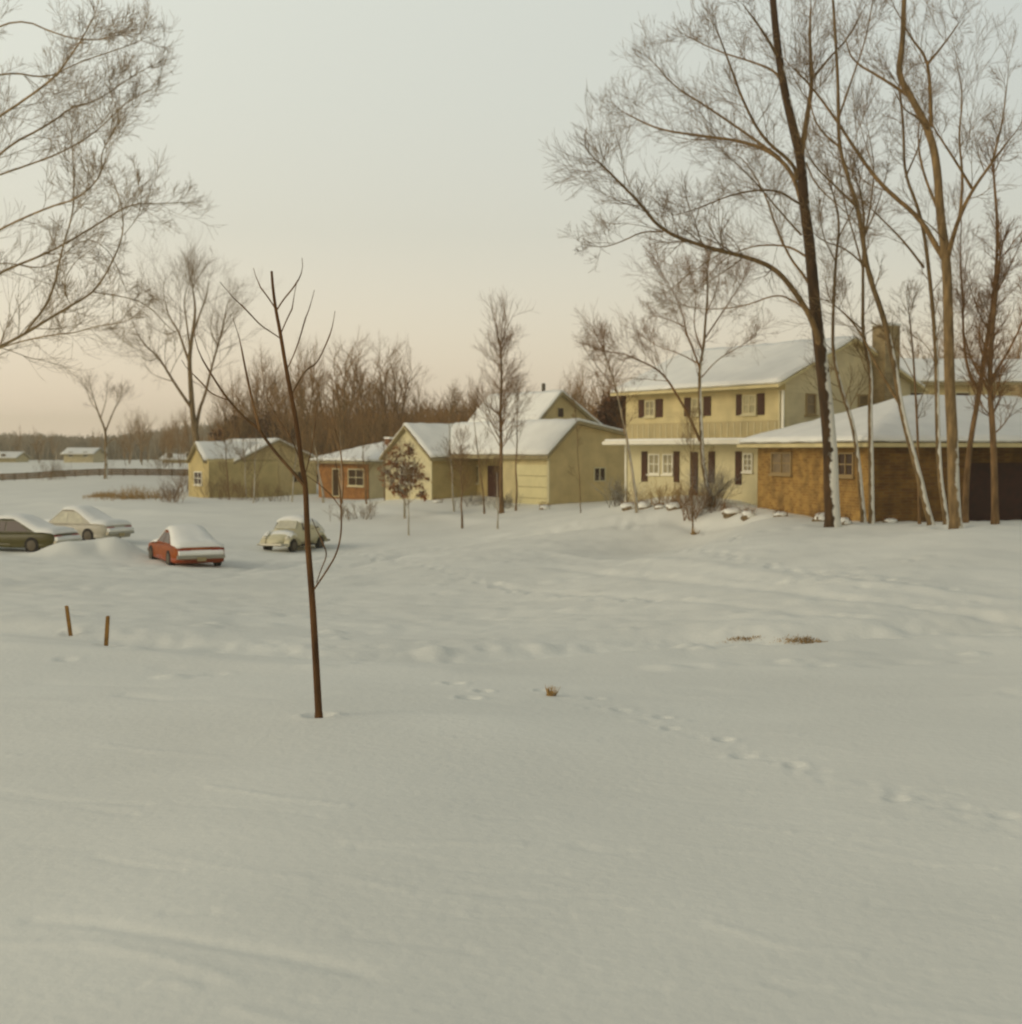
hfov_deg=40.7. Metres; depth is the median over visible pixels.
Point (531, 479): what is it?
garage door
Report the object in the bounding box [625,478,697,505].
bare shrub
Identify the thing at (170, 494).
bare shrub
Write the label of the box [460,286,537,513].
young tree
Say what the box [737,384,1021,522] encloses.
brick house
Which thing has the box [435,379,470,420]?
bare tree
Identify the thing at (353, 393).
bare tree
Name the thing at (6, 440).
wood
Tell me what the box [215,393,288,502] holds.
young tree
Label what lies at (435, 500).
snowy rock
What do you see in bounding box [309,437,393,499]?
brick house
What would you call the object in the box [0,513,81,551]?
parked car
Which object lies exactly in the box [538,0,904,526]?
tree
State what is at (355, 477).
window
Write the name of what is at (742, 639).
dirt patch
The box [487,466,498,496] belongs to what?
door
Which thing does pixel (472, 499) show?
bare shrub
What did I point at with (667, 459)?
window
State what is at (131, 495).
dry weeds
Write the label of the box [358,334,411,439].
bare tree
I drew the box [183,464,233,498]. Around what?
bare shrub
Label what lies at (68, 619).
wooden stake
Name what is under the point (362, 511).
bare shrub
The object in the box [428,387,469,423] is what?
bare tree
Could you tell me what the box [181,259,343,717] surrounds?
sapling
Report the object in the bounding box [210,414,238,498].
young tree
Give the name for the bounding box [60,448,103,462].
farm building
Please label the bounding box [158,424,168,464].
bare tree
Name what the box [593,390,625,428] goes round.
brown tree
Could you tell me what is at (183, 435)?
bare tree
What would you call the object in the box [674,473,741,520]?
bare shrub
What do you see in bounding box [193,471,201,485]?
window
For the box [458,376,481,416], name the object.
bare tree
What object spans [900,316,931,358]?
bare tree
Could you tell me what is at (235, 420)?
bare tree
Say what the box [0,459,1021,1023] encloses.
snowy ground
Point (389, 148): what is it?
sky
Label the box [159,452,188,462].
building
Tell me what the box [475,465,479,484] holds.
window
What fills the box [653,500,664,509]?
snowy shrub
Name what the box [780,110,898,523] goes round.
bare tree
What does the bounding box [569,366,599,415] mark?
bare tree
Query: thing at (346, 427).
bare tree
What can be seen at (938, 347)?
bare tree
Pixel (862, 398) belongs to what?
window
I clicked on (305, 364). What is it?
bare tree
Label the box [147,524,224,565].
parked car
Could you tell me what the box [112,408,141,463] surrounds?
bare tree
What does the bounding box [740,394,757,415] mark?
window
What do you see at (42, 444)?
bare tree
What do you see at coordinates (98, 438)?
bare tree
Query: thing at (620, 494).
bare shrub
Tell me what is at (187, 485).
bare shrub
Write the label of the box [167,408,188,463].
bare tree
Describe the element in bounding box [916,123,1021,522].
bare tree
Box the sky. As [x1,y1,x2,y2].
[0,0,1021,438]
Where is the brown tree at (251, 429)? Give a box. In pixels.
[209,397,304,444]
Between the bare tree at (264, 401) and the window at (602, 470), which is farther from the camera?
the bare tree at (264, 401)
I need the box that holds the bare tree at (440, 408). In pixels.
[433,392,449,421]
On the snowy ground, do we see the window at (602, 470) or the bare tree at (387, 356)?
the bare tree at (387, 356)
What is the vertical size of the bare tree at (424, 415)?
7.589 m
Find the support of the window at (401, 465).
in the garage house at (549, 436)
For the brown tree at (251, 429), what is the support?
on the snowy ground
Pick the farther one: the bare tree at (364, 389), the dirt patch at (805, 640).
the bare tree at (364, 389)
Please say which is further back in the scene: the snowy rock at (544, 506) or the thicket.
the thicket
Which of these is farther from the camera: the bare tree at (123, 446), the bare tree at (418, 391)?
the bare tree at (123, 446)
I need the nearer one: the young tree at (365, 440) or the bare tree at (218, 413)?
the young tree at (365, 440)
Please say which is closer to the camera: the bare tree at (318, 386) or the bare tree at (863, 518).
the bare tree at (863, 518)
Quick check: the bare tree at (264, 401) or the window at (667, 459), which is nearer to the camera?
the window at (667, 459)
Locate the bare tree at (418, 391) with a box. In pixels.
[406,366,436,420]
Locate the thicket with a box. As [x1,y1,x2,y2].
[204,395,596,482]
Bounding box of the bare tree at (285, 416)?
[260,352,313,441]
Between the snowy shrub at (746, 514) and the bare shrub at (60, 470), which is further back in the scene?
the bare shrub at (60, 470)
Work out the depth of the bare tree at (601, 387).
100.02 m
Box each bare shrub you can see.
[32,457,72,479]
[146,446,186,468]
[154,477,190,502]
[167,462,188,492]
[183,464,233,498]
[213,469,262,500]
[249,481,290,502]
[324,496,380,520]
[454,491,491,506]
[481,490,524,508]
[594,473,646,507]
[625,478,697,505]
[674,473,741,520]
[678,458,746,509]
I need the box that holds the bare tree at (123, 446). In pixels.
[117,433,130,465]
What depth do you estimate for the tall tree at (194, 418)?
117.61 m
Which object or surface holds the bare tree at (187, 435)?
on the snowy ground
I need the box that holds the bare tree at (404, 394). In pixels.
[379,338,432,432]
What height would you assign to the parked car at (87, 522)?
1.583 m
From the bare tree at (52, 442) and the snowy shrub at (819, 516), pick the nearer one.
the snowy shrub at (819, 516)
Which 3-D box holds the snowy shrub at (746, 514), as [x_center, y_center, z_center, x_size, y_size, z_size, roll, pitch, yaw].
[8.990,0.025,52.037,0.676,0.783,0.610,1,3,23]
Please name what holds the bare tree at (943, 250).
on the snowy ground
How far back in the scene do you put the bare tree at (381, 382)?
152.80 m
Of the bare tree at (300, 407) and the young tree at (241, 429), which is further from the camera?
the bare tree at (300, 407)
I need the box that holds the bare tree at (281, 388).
[260,358,294,419]
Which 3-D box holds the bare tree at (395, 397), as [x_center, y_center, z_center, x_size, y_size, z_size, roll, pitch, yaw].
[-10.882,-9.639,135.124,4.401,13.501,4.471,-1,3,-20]
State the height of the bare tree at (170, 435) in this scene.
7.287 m
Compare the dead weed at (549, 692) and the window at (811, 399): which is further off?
the window at (811, 399)
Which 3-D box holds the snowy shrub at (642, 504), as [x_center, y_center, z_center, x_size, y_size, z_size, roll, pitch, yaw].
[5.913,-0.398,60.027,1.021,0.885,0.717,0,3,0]
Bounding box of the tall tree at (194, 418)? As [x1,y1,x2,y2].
[78,218,282,444]
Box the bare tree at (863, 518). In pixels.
[797,149,885,522]
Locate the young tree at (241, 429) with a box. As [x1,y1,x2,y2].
[232,416,254,499]
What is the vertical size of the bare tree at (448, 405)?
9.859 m
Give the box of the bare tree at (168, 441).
[157,420,176,466]
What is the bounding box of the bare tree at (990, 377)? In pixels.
[908,208,1021,524]
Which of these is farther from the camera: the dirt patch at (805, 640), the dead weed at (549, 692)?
the dirt patch at (805, 640)
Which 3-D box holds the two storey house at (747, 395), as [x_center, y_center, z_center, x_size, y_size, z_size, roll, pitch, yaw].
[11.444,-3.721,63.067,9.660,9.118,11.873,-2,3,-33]
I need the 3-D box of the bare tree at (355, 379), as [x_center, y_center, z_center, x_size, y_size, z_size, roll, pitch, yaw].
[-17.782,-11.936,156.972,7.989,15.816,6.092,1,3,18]
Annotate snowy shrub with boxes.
[618,496,637,510]
[637,497,657,509]
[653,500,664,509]
[663,498,684,510]
[719,501,742,517]
[740,503,756,520]
[773,505,789,516]
[808,507,824,521]
[841,512,852,524]
[882,514,897,522]
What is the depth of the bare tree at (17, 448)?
311.02 m
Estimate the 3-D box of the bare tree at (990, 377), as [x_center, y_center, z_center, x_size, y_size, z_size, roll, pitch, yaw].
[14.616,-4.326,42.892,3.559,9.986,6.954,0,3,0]
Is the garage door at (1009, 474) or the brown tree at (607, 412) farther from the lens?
the brown tree at (607, 412)
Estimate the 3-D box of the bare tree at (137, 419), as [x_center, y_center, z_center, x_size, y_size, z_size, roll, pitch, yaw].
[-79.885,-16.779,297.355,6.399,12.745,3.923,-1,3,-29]
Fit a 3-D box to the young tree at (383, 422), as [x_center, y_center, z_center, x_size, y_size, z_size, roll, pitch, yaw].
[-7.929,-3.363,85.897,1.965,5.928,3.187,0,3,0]
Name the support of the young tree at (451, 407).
on the snowy ground
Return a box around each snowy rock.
[433,496,441,502]
[539,501,550,509]
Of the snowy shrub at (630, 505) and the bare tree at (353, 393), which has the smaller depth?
the snowy shrub at (630, 505)
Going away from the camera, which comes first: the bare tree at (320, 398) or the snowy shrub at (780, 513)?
the snowy shrub at (780, 513)
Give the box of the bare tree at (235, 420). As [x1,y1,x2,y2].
[221,360,252,438]
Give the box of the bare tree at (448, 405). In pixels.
[444,384,462,423]
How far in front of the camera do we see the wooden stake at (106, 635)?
22.08 m
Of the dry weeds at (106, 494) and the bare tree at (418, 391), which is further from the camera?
the bare tree at (418, 391)
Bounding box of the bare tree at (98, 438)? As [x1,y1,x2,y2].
[92,430,103,447]
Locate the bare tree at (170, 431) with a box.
[160,413,177,458]
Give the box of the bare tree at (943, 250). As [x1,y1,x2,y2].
[715,0,1021,528]
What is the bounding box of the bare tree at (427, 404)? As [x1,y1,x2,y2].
[418,386,434,419]
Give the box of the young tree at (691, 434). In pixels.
[669,403,715,531]
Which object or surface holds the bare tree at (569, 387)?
on the snowy ground
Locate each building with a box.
[0,452,31,461]
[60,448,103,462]
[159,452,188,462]
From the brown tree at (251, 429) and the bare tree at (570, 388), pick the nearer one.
the bare tree at (570, 388)
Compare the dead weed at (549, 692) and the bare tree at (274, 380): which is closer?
the dead weed at (549, 692)
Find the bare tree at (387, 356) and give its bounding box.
[361,338,420,417]
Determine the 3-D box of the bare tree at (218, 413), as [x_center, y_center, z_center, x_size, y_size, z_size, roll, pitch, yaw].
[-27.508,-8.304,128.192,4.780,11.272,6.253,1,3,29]
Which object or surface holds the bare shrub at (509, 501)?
on the snowy ground
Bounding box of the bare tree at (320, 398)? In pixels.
[299,333,331,442]
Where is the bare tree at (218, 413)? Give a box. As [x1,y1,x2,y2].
[201,365,246,440]
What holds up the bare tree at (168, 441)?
on the snowy ground
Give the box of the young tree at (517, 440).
[502,373,529,510]
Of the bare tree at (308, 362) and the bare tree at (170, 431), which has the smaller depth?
the bare tree at (308, 362)
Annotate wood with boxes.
[0,422,222,459]
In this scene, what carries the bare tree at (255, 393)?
on the snowy ground
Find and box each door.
[332,468,339,496]
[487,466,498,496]
[517,464,546,504]
[690,452,697,494]
[969,463,1021,520]
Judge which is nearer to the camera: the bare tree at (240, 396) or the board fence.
the board fence
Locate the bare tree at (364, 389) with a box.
[331,334,388,444]
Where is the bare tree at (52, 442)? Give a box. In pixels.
[46,431,59,459]
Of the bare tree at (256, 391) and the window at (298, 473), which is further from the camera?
the bare tree at (256, 391)
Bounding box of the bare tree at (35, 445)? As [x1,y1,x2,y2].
[30,428,40,462]
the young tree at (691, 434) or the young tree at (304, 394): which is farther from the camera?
the young tree at (304, 394)
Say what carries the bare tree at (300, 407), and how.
on the snowy ground
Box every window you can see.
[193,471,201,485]
[291,471,301,482]
[347,469,364,487]
[400,465,414,484]
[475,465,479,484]
[593,467,605,481]
[643,400,655,417]
[646,454,659,475]
[660,454,673,475]
[690,397,703,416]
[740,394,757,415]
[741,453,753,473]
[768,452,792,475]
[804,393,818,416]
[838,452,854,478]
[858,394,867,407]
[956,392,970,395]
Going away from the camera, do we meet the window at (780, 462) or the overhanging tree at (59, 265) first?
the overhanging tree at (59, 265)
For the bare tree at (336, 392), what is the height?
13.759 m
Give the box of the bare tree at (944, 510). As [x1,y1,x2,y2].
[815,30,956,524]
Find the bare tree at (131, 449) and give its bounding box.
[126,434,136,461]
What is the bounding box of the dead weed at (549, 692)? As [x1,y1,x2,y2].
[545,685,560,695]
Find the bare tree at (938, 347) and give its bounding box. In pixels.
[920,320,957,357]
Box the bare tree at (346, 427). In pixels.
[309,338,360,449]
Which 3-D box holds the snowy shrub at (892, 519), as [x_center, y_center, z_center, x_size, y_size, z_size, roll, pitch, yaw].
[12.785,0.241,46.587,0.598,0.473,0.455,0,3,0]
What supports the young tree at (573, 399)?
on the snowy ground
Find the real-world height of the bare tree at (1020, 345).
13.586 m
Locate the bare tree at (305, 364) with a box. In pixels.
[254,337,319,422]
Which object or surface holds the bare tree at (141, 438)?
on the snowy ground
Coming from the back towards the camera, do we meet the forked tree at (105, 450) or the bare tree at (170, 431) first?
the bare tree at (170, 431)
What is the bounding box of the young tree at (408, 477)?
[402,463,417,535]
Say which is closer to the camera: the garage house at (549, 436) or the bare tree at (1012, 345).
the garage house at (549, 436)
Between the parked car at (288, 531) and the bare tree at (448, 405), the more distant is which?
the bare tree at (448, 405)
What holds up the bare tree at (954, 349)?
on the snowy ground
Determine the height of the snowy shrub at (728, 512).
0.718 m
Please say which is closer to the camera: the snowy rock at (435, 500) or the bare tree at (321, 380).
the snowy rock at (435, 500)
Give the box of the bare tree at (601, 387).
[573,339,627,419]
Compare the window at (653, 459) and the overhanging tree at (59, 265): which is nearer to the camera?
the overhanging tree at (59, 265)
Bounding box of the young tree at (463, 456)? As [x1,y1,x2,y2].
[448,421,479,528]
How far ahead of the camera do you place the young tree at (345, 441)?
87.88 m
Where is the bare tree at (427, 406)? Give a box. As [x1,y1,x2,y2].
[409,393,440,421]
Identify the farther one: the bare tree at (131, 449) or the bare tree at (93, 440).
the bare tree at (93, 440)
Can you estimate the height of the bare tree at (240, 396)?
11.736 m
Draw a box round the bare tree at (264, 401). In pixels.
[250,341,283,425]
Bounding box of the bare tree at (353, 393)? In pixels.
[331,352,365,426]
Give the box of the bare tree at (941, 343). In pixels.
[937,318,971,357]
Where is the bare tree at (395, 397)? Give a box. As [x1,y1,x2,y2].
[379,346,420,431]
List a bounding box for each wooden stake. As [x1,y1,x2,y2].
[65,606,72,635]
[104,616,109,645]
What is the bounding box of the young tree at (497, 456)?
[488,455,504,528]
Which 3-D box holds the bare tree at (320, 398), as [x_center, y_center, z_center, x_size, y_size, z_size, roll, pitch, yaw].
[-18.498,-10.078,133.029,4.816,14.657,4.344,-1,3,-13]
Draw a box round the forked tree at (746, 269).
[570,226,782,500]
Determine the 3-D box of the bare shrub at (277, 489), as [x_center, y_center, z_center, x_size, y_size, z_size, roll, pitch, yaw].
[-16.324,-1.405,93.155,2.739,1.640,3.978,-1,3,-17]
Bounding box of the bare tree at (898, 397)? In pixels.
[764,0,934,525]
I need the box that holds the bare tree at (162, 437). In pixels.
[151,422,168,451]
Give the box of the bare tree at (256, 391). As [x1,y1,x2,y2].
[222,350,275,420]
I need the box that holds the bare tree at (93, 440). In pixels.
[88,431,98,447]
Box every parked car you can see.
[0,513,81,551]
[43,505,133,539]
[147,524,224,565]
[257,515,329,551]
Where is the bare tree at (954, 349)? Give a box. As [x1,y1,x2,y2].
[926,327,961,358]
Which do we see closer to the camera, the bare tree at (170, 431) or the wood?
the bare tree at (170, 431)
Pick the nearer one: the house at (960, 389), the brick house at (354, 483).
the house at (960, 389)
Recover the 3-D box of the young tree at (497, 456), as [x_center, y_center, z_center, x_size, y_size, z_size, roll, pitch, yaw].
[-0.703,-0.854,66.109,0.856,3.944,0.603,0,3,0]
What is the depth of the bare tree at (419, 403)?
139.95 m
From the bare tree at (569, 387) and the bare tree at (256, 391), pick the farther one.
the bare tree at (256, 391)
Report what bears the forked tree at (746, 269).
on the snowy ground
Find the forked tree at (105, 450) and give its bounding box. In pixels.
[74,370,140,478]
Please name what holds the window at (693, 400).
in the two storey house at (747, 395)
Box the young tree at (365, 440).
[350,419,374,503]
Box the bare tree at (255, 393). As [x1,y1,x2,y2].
[211,361,275,417]
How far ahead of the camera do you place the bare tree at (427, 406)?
140.77 m
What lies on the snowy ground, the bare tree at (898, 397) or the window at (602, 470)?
the bare tree at (898, 397)
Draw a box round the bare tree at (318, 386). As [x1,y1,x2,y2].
[305,361,333,450]
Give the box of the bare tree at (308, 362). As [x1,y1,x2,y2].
[289,336,329,449]
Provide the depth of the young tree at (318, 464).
89.91 m
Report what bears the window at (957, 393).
in the house at (960, 389)
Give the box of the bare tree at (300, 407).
[283,332,326,451]
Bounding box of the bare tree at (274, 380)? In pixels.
[259,360,289,422]
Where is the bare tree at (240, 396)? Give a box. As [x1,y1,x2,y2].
[228,367,253,419]
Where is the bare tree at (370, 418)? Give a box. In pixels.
[351,351,390,443]
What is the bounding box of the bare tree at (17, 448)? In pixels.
[10,423,26,451]
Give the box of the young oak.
[377,436,432,517]
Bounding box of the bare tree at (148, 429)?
[144,418,157,461]
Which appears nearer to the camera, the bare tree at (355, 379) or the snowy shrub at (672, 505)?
the snowy shrub at (672, 505)
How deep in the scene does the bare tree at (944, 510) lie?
42.67 m
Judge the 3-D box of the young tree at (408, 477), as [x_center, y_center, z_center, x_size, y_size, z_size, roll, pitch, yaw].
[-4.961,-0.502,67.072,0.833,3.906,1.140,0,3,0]
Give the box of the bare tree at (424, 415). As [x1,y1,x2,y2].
[395,402,434,429]
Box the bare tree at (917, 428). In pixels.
[874,276,942,523]
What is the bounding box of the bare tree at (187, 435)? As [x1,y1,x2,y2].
[176,405,203,452]
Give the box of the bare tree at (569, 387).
[563,373,590,412]
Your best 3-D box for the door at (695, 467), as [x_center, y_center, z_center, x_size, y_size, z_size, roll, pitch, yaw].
[8.175,-1.440,61.720,0.096,2.480,0.486,-2,3,-33]
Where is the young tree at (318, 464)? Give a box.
[278,389,337,502]
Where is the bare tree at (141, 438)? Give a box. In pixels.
[132,410,155,464]
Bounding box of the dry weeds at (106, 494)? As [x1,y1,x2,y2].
[82,490,117,497]
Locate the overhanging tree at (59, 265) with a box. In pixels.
[0,0,227,384]
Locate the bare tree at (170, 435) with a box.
[163,422,179,465]
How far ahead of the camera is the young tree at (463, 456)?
68.86 m
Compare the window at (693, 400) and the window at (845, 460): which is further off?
the window at (693, 400)
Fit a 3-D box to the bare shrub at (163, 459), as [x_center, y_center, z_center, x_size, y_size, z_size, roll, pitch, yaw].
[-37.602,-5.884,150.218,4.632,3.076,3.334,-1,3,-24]
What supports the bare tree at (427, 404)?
on the snowy ground
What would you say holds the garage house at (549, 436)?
on the snowy ground
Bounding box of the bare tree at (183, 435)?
[175,407,190,465]
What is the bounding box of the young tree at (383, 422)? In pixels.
[370,412,393,500]
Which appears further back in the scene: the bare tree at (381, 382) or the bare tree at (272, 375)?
the bare tree at (272, 375)
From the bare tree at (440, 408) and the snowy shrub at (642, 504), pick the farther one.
the bare tree at (440, 408)
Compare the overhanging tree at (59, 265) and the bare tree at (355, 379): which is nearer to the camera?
the overhanging tree at (59, 265)
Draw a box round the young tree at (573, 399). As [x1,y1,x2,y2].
[565,391,585,512]
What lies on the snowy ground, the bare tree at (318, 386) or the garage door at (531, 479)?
the bare tree at (318, 386)
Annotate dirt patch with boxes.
[725,635,761,641]
[772,634,827,644]
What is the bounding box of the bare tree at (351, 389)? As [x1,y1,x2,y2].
[339,334,383,419]
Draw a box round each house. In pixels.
[186,438,316,497]
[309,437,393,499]
[379,383,624,504]
[602,322,927,504]
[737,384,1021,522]
[900,358,1021,395]
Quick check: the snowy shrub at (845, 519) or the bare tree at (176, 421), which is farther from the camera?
the bare tree at (176, 421)
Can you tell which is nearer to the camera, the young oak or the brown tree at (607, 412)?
the young oak
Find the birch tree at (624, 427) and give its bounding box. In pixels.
[576,321,642,512]
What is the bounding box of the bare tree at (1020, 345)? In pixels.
[976,313,1021,358]
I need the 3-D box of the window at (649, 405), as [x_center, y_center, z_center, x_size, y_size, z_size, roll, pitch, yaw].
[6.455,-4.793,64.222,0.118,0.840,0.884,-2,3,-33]
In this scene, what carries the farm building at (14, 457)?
on the snowy ground
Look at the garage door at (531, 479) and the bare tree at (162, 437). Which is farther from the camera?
the bare tree at (162, 437)
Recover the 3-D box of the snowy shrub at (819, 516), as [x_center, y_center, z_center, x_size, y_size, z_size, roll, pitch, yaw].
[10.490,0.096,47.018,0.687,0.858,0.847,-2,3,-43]
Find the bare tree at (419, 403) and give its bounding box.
[412,390,431,421]
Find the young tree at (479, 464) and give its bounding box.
[465,386,492,513]
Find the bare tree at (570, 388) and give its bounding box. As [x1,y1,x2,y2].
[561,358,606,407]
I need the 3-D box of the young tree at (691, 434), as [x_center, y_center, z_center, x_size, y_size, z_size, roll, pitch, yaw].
[7.203,-1.550,53.898,2.013,5.425,1.779,0,3,0]
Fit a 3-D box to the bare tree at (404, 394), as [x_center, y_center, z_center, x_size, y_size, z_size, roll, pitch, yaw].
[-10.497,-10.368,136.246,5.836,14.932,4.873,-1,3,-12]
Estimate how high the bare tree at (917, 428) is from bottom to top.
8.271 m
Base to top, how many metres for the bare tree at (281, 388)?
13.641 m
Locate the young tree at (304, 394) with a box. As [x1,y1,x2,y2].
[257,388,314,501]
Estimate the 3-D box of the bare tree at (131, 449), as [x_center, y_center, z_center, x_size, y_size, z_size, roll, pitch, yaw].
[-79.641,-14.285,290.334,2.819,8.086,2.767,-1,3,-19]
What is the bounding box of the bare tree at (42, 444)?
[35,436,47,461]
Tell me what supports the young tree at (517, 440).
on the snowy ground
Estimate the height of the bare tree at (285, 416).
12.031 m
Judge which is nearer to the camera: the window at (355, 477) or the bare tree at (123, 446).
the window at (355, 477)
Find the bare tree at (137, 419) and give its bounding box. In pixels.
[127,406,148,461]
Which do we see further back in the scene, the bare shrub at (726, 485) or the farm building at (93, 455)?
the farm building at (93, 455)
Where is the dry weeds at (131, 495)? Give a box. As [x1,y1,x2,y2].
[83,484,182,500]
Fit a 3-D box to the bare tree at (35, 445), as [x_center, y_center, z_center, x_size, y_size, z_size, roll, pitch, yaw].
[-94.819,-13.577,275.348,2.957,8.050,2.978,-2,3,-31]
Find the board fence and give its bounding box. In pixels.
[0,468,187,480]
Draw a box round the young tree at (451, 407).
[433,388,473,510]
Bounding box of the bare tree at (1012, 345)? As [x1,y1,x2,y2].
[976,324,1021,358]
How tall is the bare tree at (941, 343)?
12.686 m
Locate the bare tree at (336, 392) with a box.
[314,328,372,450]
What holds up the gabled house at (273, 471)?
on the snowy ground
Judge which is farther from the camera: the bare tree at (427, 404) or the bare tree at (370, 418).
the bare tree at (427, 404)
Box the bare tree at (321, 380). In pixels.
[287,336,333,449]
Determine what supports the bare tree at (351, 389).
on the snowy ground
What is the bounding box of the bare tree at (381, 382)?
[354,333,397,416]
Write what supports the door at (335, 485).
in the brick house at (354, 483)
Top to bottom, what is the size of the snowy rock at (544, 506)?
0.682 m
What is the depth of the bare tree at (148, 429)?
293.23 m
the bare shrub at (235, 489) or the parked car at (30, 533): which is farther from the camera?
the bare shrub at (235, 489)
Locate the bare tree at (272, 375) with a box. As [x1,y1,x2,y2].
[224,342,286,418]
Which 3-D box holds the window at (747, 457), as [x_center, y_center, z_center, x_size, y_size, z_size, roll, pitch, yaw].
[10.070,-2.079,58.718,0.118,0.874,0.708,-2,3,-33]
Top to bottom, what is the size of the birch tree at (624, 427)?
8.578 m
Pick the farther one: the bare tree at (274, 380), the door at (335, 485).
the bare tree at (274, 380)
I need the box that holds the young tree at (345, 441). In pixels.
[322,395,358,503]
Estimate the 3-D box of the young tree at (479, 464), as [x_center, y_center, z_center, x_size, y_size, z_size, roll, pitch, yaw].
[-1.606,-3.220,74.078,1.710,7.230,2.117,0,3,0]
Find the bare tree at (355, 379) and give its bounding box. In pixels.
[326,340,381,424]

